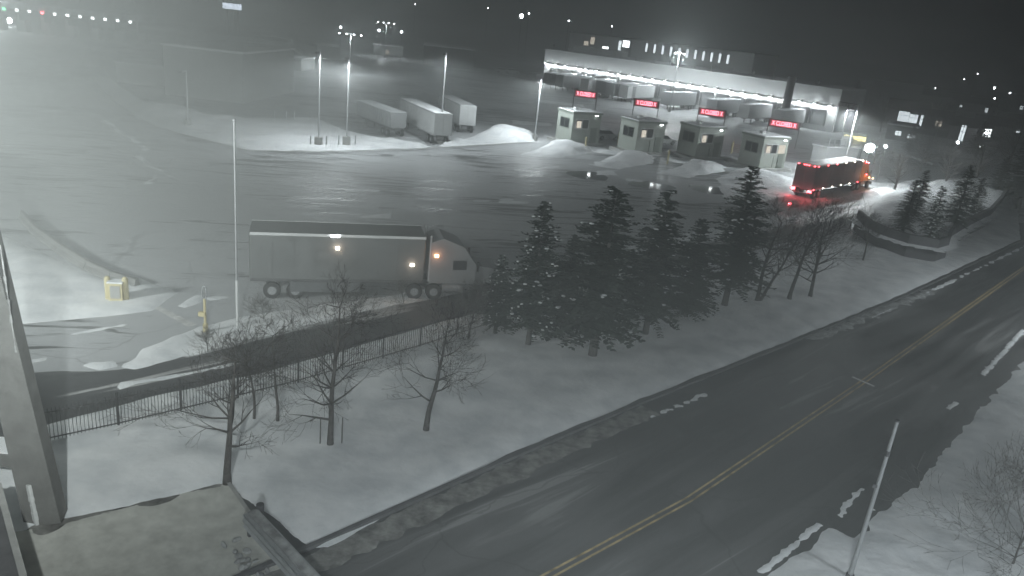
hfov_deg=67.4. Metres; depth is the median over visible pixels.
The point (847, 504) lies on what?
snow windrow
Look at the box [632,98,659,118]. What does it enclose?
lane sign
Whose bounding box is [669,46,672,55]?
window
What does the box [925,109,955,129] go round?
tree
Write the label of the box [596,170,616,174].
snow patch
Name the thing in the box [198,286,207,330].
card reader
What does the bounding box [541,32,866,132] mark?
dock building
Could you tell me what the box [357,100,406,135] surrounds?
semi-trailer
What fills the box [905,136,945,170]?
bare tree
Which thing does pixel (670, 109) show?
light mast
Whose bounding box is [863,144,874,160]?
floodlight
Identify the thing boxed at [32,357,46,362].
snow patch
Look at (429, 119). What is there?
semi trailer
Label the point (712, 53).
window
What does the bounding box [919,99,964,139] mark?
bare tree
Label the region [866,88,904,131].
bare tree
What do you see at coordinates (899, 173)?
bare tree
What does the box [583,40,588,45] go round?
window
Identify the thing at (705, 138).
window
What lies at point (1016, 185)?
spruce tree
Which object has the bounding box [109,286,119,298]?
door
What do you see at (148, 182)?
snow ridge
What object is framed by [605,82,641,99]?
semi trailer
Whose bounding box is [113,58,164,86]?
yard shed
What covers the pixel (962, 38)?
sky
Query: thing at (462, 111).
semi trailer
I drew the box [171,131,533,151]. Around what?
kerb
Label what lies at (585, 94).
lane sign
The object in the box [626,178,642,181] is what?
snow patch
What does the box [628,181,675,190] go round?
puddle
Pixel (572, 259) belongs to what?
spruce tree
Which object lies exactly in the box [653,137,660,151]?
door
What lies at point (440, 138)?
lamp post
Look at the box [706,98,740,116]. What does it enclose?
semi trailer
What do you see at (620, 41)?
window
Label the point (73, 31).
toll plaza
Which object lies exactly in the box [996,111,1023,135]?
house
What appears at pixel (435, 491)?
kerb
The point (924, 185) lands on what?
spruce tree
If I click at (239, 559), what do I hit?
snow clods
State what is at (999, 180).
spruce tree
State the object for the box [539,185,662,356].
spruce tree
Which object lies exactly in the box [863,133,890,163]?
bare tree
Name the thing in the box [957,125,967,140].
window
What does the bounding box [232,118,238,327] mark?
tall pole
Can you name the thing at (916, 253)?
retaining wall
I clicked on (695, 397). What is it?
slush shoulder
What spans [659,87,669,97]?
dock door
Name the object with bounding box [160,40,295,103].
yard warehouse
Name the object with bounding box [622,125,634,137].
window
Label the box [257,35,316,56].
snow ridge
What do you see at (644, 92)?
semi trailer
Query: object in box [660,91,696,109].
semi trailer
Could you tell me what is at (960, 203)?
spruce tree
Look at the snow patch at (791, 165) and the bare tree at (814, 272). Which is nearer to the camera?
the bare tree at (814, 272)
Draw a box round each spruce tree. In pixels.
[475,255,515,333]
[493,201,571,344]
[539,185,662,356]
[546,234,586,332]
[617,190,696,337]
[662,219,721,321]
[700,166,779,305]
[888,180,922,233]
[901,127,917,151]
[905,170,933,217]
[915,186,948,237]
[937,165,979,229]
[961,121,995,159]
[963,178,990,213]
[986,157,1012,190]
[993,148,1023,209]
[1007,114,1023,150]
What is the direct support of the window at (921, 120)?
in the house at (910, 112)
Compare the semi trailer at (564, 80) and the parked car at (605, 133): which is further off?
the semi trailer at (564, 80)
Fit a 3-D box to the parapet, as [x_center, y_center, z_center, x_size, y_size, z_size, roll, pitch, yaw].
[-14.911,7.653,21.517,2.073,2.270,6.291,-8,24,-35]
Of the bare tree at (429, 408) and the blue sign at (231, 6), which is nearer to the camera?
the bare tree at (429, 408)
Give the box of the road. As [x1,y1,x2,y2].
[301,241,1023,575]
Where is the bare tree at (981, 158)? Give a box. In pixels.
[952,129,1019,177]
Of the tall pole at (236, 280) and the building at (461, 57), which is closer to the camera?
the tall pole at (236, 280)
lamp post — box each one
[178,70,190,124]
[314,51,322,144]
[342,58,350,144]
[437,53,446,143]
[532,77,542,140]
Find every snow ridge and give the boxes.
[97,48,143,52]
[101,120,148,150]
[133,156,172,176]
[142,160,156,184]
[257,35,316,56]
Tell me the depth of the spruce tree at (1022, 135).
172.85 m
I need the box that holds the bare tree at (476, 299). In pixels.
[444,275,504,338]
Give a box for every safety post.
[104,276,109,298]
[122,277,128,299]
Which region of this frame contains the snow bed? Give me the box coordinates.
[848,176,1014,252]
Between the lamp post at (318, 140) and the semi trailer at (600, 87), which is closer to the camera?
the lamp post at (318, 140)
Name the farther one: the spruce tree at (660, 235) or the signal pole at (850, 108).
the signal pole at (850, 108)
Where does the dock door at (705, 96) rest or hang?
in the dock building at (704, 73)
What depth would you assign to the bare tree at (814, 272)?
54.34 m
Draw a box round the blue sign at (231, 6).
[222,2,241,33]
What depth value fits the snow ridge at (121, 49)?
181.56 m
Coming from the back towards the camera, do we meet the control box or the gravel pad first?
the control box
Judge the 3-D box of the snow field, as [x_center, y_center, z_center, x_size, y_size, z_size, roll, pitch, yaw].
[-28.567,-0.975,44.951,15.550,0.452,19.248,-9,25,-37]
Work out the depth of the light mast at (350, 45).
181.51 m
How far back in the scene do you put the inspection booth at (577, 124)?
113.89 m
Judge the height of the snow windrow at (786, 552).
0.241 m
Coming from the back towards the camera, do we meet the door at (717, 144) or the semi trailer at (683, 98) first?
the semi trailer at (683, 98)
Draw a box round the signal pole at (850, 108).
[831,101,858,156]
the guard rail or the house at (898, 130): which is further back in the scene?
the house at (898, 130)
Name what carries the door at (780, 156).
in the inspection booth at (764, 150)
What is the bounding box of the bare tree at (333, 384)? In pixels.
[247,259,420,445]
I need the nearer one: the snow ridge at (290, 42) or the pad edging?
the pad edging
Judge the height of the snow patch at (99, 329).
0.228 m
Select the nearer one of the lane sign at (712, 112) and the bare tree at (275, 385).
the bare tree at (275, 385)
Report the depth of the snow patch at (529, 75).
239.15 m
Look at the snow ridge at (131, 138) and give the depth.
87.26 m
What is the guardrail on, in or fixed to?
on the gravel pad
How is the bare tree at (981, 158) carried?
on the bed fill
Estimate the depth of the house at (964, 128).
184.38 m
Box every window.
[559,116,569,127]
[575,119,589,128]
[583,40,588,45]
[590,36,595,44]
[617,40,621,50]
[622,40,629,47]
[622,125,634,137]
[640,128,653,138]
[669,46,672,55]
[682,130,694,142]
[693,50,697,59]
[700,133,713,143]
[701,51,705,60]
[709,52,713,61]
[717,53,721,62]
[726,54,729,64]
[744,140,758,153]
[764,144,777,153]
[778,145,785,153]
[894,130,901,135]
[897,110,910,122]
[908,114,918,123]
[919,115,923,126]
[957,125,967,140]
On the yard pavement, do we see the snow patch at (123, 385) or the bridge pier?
the snow patch at (123, 385)
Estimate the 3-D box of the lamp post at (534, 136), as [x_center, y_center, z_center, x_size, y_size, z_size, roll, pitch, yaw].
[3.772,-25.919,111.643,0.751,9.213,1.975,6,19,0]
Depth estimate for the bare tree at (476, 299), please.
41.77 m
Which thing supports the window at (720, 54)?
in the dock building at (704, 73)
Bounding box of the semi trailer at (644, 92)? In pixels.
[618,84,655,102]
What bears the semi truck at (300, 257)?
on the yard pavement
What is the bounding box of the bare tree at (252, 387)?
[213,316,258,418]
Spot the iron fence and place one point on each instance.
(189, 383)
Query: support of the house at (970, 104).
on the ground
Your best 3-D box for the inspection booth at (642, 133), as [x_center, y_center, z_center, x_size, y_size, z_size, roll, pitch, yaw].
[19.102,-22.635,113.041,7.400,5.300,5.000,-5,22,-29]
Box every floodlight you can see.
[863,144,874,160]
[876,145,886,180]
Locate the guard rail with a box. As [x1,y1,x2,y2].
[877,144,932,165]
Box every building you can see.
[423,42,474,69]
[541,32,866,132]
[872,79,926,100]
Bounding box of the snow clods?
[220,537,270,575]
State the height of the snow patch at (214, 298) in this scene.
0.248 m
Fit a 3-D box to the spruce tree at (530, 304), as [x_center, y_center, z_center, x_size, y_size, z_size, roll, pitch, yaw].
[1.294,-0.636,41.239,4.551,8.248,4.449,20,24,34]
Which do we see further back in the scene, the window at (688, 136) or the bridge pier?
the window at (688, 136)
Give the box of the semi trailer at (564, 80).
[555,74,591,91]
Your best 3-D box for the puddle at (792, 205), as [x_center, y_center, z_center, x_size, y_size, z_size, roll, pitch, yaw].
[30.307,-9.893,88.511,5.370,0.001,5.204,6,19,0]
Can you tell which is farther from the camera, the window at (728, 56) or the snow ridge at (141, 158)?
the window at (728, 56)
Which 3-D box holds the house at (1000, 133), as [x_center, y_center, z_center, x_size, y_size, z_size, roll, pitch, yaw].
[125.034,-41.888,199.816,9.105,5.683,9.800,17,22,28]
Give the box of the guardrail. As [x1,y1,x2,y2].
[242,502,319,575]
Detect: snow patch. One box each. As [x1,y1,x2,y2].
[27,484,221,534]
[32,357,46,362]
[71,324,125,334]
[83,361,116,369]
[118,363,237,388]
[178,295,204,307]
[206,296,227,300]
[345,189,379,191]
[360,213,391,217]
[497,72,543,81]
[498,200,528,203]
[513,166,559,170]
[536,100,583,106]
[594,149,675,155]
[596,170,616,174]
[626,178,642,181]
[659,104,697,109]
[666,157,733,166]
[784,161,796,168]
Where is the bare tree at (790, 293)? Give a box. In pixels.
[769,196,855,299]
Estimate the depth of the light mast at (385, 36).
247.78 m
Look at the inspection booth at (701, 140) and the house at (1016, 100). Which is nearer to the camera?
the inspection booth at (701, 140)
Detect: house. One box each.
[884,97,932,128]
[885,120,919,142]
[921,88,970,108]
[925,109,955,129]
[947,115,981,142]
[951,95,999,115]
[975,113,1015,141]
[992,92,1023,113]
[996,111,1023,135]
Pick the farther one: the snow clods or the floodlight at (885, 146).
the floodlight at (885, 146)
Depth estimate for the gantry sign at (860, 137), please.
123.64 m
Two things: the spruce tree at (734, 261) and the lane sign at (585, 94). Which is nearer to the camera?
the spruce tree at (734, 261)
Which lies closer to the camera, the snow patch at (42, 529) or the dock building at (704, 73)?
the snow patch at (42, 529)
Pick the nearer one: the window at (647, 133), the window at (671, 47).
the window at (647, 133)
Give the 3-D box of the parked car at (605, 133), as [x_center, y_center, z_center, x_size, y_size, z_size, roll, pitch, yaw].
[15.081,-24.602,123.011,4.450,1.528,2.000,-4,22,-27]
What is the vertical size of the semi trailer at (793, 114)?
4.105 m
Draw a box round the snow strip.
[122,178,919,369]
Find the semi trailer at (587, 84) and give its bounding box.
[579,78,616,91]
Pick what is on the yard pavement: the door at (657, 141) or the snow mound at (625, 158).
the snow mound at (625, 158)
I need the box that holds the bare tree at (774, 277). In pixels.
[755,194,825,300]
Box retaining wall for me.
[854,186,1009,261]
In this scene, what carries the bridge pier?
on the ground
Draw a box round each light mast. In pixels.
[338,32,362,73]
[378,21,394,57]
[668,52,684,111]
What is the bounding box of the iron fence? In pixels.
[0,215,853,439]
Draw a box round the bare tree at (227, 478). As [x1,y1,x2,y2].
[98,322,296,485]
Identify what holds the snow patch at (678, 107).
on the yard pavement
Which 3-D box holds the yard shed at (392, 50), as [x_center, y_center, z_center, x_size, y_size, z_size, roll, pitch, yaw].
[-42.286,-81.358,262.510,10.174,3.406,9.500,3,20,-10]
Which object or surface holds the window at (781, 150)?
in the inspection booth at (764, 150)
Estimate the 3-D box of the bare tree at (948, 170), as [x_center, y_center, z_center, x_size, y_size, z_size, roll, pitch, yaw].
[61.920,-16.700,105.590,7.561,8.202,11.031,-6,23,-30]
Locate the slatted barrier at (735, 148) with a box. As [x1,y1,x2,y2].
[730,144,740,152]
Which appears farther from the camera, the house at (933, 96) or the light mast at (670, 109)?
the house at (933, 96)
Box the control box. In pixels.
[106,278,123,300]
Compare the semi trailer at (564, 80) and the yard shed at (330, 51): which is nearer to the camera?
the semi trailer at (564, 80)
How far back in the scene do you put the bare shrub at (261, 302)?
41.55 m
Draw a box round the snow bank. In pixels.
[768,361,1023,575]
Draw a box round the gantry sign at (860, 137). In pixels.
[843,131,866,158]
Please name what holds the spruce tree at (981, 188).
on the bed fill
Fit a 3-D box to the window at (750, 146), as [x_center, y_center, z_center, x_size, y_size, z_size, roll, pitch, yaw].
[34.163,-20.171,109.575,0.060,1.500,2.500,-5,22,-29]
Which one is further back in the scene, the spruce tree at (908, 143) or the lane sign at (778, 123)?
the spruce tree at (908, 143)
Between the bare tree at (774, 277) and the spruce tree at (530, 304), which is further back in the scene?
the bare tree at (774, 277)
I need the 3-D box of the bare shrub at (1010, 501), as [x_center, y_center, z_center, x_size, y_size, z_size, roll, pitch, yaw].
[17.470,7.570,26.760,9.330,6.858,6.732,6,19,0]
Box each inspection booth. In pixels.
[547,106,605,145]
[609,115,667,154]
[670,121,727,159]
[729,130,791,171]
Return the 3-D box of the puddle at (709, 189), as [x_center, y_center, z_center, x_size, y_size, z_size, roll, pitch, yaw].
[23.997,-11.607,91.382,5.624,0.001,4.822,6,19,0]
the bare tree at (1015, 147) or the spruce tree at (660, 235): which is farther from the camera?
the bare tree at (1015, 147)
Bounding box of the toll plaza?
[0,0,151,44]
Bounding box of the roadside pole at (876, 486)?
[846,419,899,575]
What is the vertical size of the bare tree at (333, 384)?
7.727 m
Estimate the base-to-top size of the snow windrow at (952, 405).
0.238 m
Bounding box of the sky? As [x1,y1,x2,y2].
[288,0,1023,82]
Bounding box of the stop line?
[155,306,196,326]
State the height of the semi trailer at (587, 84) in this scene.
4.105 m
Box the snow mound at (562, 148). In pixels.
[521,139,592,157]
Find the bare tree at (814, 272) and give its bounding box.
[762,190,889,296]
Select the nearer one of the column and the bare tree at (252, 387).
the bare tree at (252, 387)
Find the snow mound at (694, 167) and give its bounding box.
[657,158,725,177]
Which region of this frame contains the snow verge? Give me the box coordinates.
[0,200,1020,547]
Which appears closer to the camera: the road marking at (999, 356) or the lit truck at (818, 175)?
the road marking at (999, 356)
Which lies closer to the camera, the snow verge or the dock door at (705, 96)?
the snow verge
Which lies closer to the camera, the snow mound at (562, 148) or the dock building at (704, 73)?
the snow mound at (562, 148)
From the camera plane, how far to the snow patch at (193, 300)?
43.30 m
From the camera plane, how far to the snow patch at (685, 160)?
111.09 m
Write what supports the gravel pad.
on the ground
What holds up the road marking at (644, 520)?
on the road
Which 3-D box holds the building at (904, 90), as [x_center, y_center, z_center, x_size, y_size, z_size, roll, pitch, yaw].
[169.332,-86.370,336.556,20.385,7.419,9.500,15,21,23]
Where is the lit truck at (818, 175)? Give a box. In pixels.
[791,156,872,198]
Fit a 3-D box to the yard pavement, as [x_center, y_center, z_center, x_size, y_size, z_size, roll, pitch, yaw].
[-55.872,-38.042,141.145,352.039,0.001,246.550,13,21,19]
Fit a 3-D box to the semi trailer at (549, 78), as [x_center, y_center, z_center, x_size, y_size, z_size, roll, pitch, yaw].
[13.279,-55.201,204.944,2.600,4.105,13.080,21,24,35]
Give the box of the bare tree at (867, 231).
[859,209,885,260]
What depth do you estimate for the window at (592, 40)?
225.16 m
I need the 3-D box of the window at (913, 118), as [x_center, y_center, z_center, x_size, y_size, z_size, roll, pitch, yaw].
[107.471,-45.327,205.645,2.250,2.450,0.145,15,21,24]
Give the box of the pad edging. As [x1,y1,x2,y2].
[227,482,250,511]
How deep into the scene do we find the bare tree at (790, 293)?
52.52 m
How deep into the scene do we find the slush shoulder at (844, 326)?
53.33 m
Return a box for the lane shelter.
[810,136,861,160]
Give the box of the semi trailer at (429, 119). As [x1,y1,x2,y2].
[399,98,452,142]
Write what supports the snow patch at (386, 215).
on the yard pavement
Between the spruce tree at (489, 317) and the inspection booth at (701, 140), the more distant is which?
the inspection booth at (701, 140)
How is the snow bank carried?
on the ground
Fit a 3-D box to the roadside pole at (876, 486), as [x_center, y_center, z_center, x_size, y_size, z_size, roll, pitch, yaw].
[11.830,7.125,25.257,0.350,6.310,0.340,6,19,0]
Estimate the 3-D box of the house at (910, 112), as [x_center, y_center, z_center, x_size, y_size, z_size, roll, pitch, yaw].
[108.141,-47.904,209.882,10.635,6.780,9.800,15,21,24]
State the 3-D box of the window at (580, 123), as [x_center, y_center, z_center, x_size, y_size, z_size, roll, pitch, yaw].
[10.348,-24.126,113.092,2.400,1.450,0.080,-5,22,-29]
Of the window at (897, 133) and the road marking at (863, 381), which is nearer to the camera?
the road marking at (863, 381)
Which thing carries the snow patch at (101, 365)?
on the yard pavement
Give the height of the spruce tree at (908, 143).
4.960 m
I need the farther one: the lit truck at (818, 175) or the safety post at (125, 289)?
the lit truck at (818, 175)
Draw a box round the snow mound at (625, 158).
[588,150,655,168]
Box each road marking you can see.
[540,267,1022,575]
[852,376,873,386]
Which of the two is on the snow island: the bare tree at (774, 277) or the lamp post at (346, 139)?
the lamp post at (346, 139)
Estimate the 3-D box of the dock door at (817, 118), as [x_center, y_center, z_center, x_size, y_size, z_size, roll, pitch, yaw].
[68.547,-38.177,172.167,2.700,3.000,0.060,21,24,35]
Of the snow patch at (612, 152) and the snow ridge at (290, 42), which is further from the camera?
the snow ridge at (290, 42)
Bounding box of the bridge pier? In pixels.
[0,231,66,525]
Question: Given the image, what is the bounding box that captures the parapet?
[0,483,26,575]
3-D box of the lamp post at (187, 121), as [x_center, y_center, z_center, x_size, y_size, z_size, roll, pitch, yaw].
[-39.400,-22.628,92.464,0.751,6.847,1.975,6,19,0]
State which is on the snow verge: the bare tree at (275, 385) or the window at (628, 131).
the bare tree at (275, 385)
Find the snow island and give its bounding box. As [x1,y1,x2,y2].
[90,76,534,150]
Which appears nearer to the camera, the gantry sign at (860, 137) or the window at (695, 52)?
the gantry sign at (860, 137)
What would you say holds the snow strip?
on the yard pavement
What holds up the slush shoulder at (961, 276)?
on the road
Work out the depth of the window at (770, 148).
108.66 m
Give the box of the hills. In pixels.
[202,0,1023,92]
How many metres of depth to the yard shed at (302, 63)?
178.93 m
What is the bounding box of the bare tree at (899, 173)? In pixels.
[882,148,921,189]
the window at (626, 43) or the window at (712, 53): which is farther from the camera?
the window at (626, 43)
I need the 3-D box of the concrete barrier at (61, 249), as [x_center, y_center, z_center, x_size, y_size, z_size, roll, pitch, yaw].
[-28.417,-2.667,49.024,17.283,0.550,1.427,21,24,36]
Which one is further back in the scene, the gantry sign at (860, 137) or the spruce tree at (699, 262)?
the gantry sign at (860, 137)
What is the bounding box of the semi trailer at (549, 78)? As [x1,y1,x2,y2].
[543,72,579,89]
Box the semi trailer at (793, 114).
[772,108,805,129]
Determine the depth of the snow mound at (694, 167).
102.49 m
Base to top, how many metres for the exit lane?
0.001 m
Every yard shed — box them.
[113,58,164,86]
[294,55,314,70]
[316,42,340,59]
[373,43,403,56]
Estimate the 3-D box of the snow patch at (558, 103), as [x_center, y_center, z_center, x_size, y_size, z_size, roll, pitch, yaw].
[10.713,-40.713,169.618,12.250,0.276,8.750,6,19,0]
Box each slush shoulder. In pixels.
[264,405,659,575]
[650,393,707,417]
[801,289,934,339]
[872,246,1023,317]
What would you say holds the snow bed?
on the bed fill
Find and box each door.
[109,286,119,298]
[589,128,596,142]
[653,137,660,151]
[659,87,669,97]
[701,93,712,105]
[712,142,720,156]
[775,154,783,167]
[810,110,824,124]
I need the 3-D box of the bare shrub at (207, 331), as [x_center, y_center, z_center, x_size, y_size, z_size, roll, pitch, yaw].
[-14.803,2.559,37.525,1.926,1.412,1.498,6,19,0]
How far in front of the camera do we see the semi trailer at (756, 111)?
171.03 m
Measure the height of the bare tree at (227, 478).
6.288 m
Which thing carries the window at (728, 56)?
in the dock building at (704, 73)
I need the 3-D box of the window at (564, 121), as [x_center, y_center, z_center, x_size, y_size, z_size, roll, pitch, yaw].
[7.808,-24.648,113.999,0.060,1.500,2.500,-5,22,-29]
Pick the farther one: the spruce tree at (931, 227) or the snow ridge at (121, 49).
the snow ridge at (121, 49)
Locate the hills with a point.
(990, 83)
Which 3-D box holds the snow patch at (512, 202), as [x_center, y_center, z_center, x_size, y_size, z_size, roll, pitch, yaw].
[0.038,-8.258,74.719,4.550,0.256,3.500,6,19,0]
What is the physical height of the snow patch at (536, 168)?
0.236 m
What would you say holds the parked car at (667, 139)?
on the yard pavement
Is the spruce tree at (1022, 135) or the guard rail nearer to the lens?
the guard rail
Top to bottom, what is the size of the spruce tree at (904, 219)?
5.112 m
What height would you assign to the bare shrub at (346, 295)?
1.992 m
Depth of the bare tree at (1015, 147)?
128.15 m
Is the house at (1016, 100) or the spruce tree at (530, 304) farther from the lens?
the house at (1016, 100)
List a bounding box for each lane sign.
[572,89,597,109]
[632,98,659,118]
[696,107,726,125]
[766,118,800,148]
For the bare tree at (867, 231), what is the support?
on the snow verge
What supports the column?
on the yard pavement
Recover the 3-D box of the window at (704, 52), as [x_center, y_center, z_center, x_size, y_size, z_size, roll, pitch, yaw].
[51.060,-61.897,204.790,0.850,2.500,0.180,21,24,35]
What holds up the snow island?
on the yard pavement
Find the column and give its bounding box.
[781,76,796,108]
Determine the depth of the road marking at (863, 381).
42.59 m
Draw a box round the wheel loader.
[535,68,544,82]
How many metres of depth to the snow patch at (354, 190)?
72.60 m
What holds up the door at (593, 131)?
in the inspection booth at (577, 124)
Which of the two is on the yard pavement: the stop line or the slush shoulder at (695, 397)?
the stop line
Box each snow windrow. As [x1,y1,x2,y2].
[757,523,822,572]
[837,488,864,517]
[946,402,958,409]
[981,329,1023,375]
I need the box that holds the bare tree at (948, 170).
[928,136,995,185]
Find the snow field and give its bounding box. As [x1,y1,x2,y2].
[2,237,176,323]
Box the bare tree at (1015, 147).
[959,102,1023,173]
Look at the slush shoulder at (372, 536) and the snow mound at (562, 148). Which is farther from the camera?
the snow mound at (562, 148)
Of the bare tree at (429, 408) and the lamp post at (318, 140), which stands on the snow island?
the lamp post at (318, 140)
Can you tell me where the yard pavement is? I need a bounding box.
[0,11,1023,375]
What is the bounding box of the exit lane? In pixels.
[0,205,867,436]
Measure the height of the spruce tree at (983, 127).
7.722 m
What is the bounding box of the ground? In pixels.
[0,0,1023,548]
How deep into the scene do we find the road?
33.12 m
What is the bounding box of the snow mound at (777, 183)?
[716,167,795,209]
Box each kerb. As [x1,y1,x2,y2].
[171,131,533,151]
[233,239,1023,575]
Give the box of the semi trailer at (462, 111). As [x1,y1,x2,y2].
[438,95,476,132]
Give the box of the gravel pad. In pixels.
[15,485,279,575]
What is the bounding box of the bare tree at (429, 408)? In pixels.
[354,296,496,430]
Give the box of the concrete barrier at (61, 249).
[18,210,140,286]
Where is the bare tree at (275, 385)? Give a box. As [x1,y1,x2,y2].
[245,315,305,421]
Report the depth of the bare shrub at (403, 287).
44.82 m
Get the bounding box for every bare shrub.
[184,326,225,351]
[243,292,287,319]
[335,285,380,315]
[370,275,421,309]
[874,431,1023,575]
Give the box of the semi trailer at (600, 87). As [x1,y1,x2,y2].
[595,80,636,100]
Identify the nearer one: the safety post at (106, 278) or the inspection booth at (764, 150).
the safety post at (106, 278)
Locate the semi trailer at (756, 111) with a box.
[737,103,772,123]
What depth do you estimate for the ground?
411.47 m
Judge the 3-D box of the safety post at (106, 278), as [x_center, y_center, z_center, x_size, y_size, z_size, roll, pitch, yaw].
[-22.063,0.041,41.923,0.316,1.507,0.316,6,19,0]
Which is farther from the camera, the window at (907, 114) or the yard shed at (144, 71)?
the window at (907, 114)
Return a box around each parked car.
[599,129,617,139]
[663,135,676,144]
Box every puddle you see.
[565,171,607,180]
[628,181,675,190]
[689,185,722,193]
[787,203,798,207]
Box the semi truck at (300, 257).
[249,220,501,299]

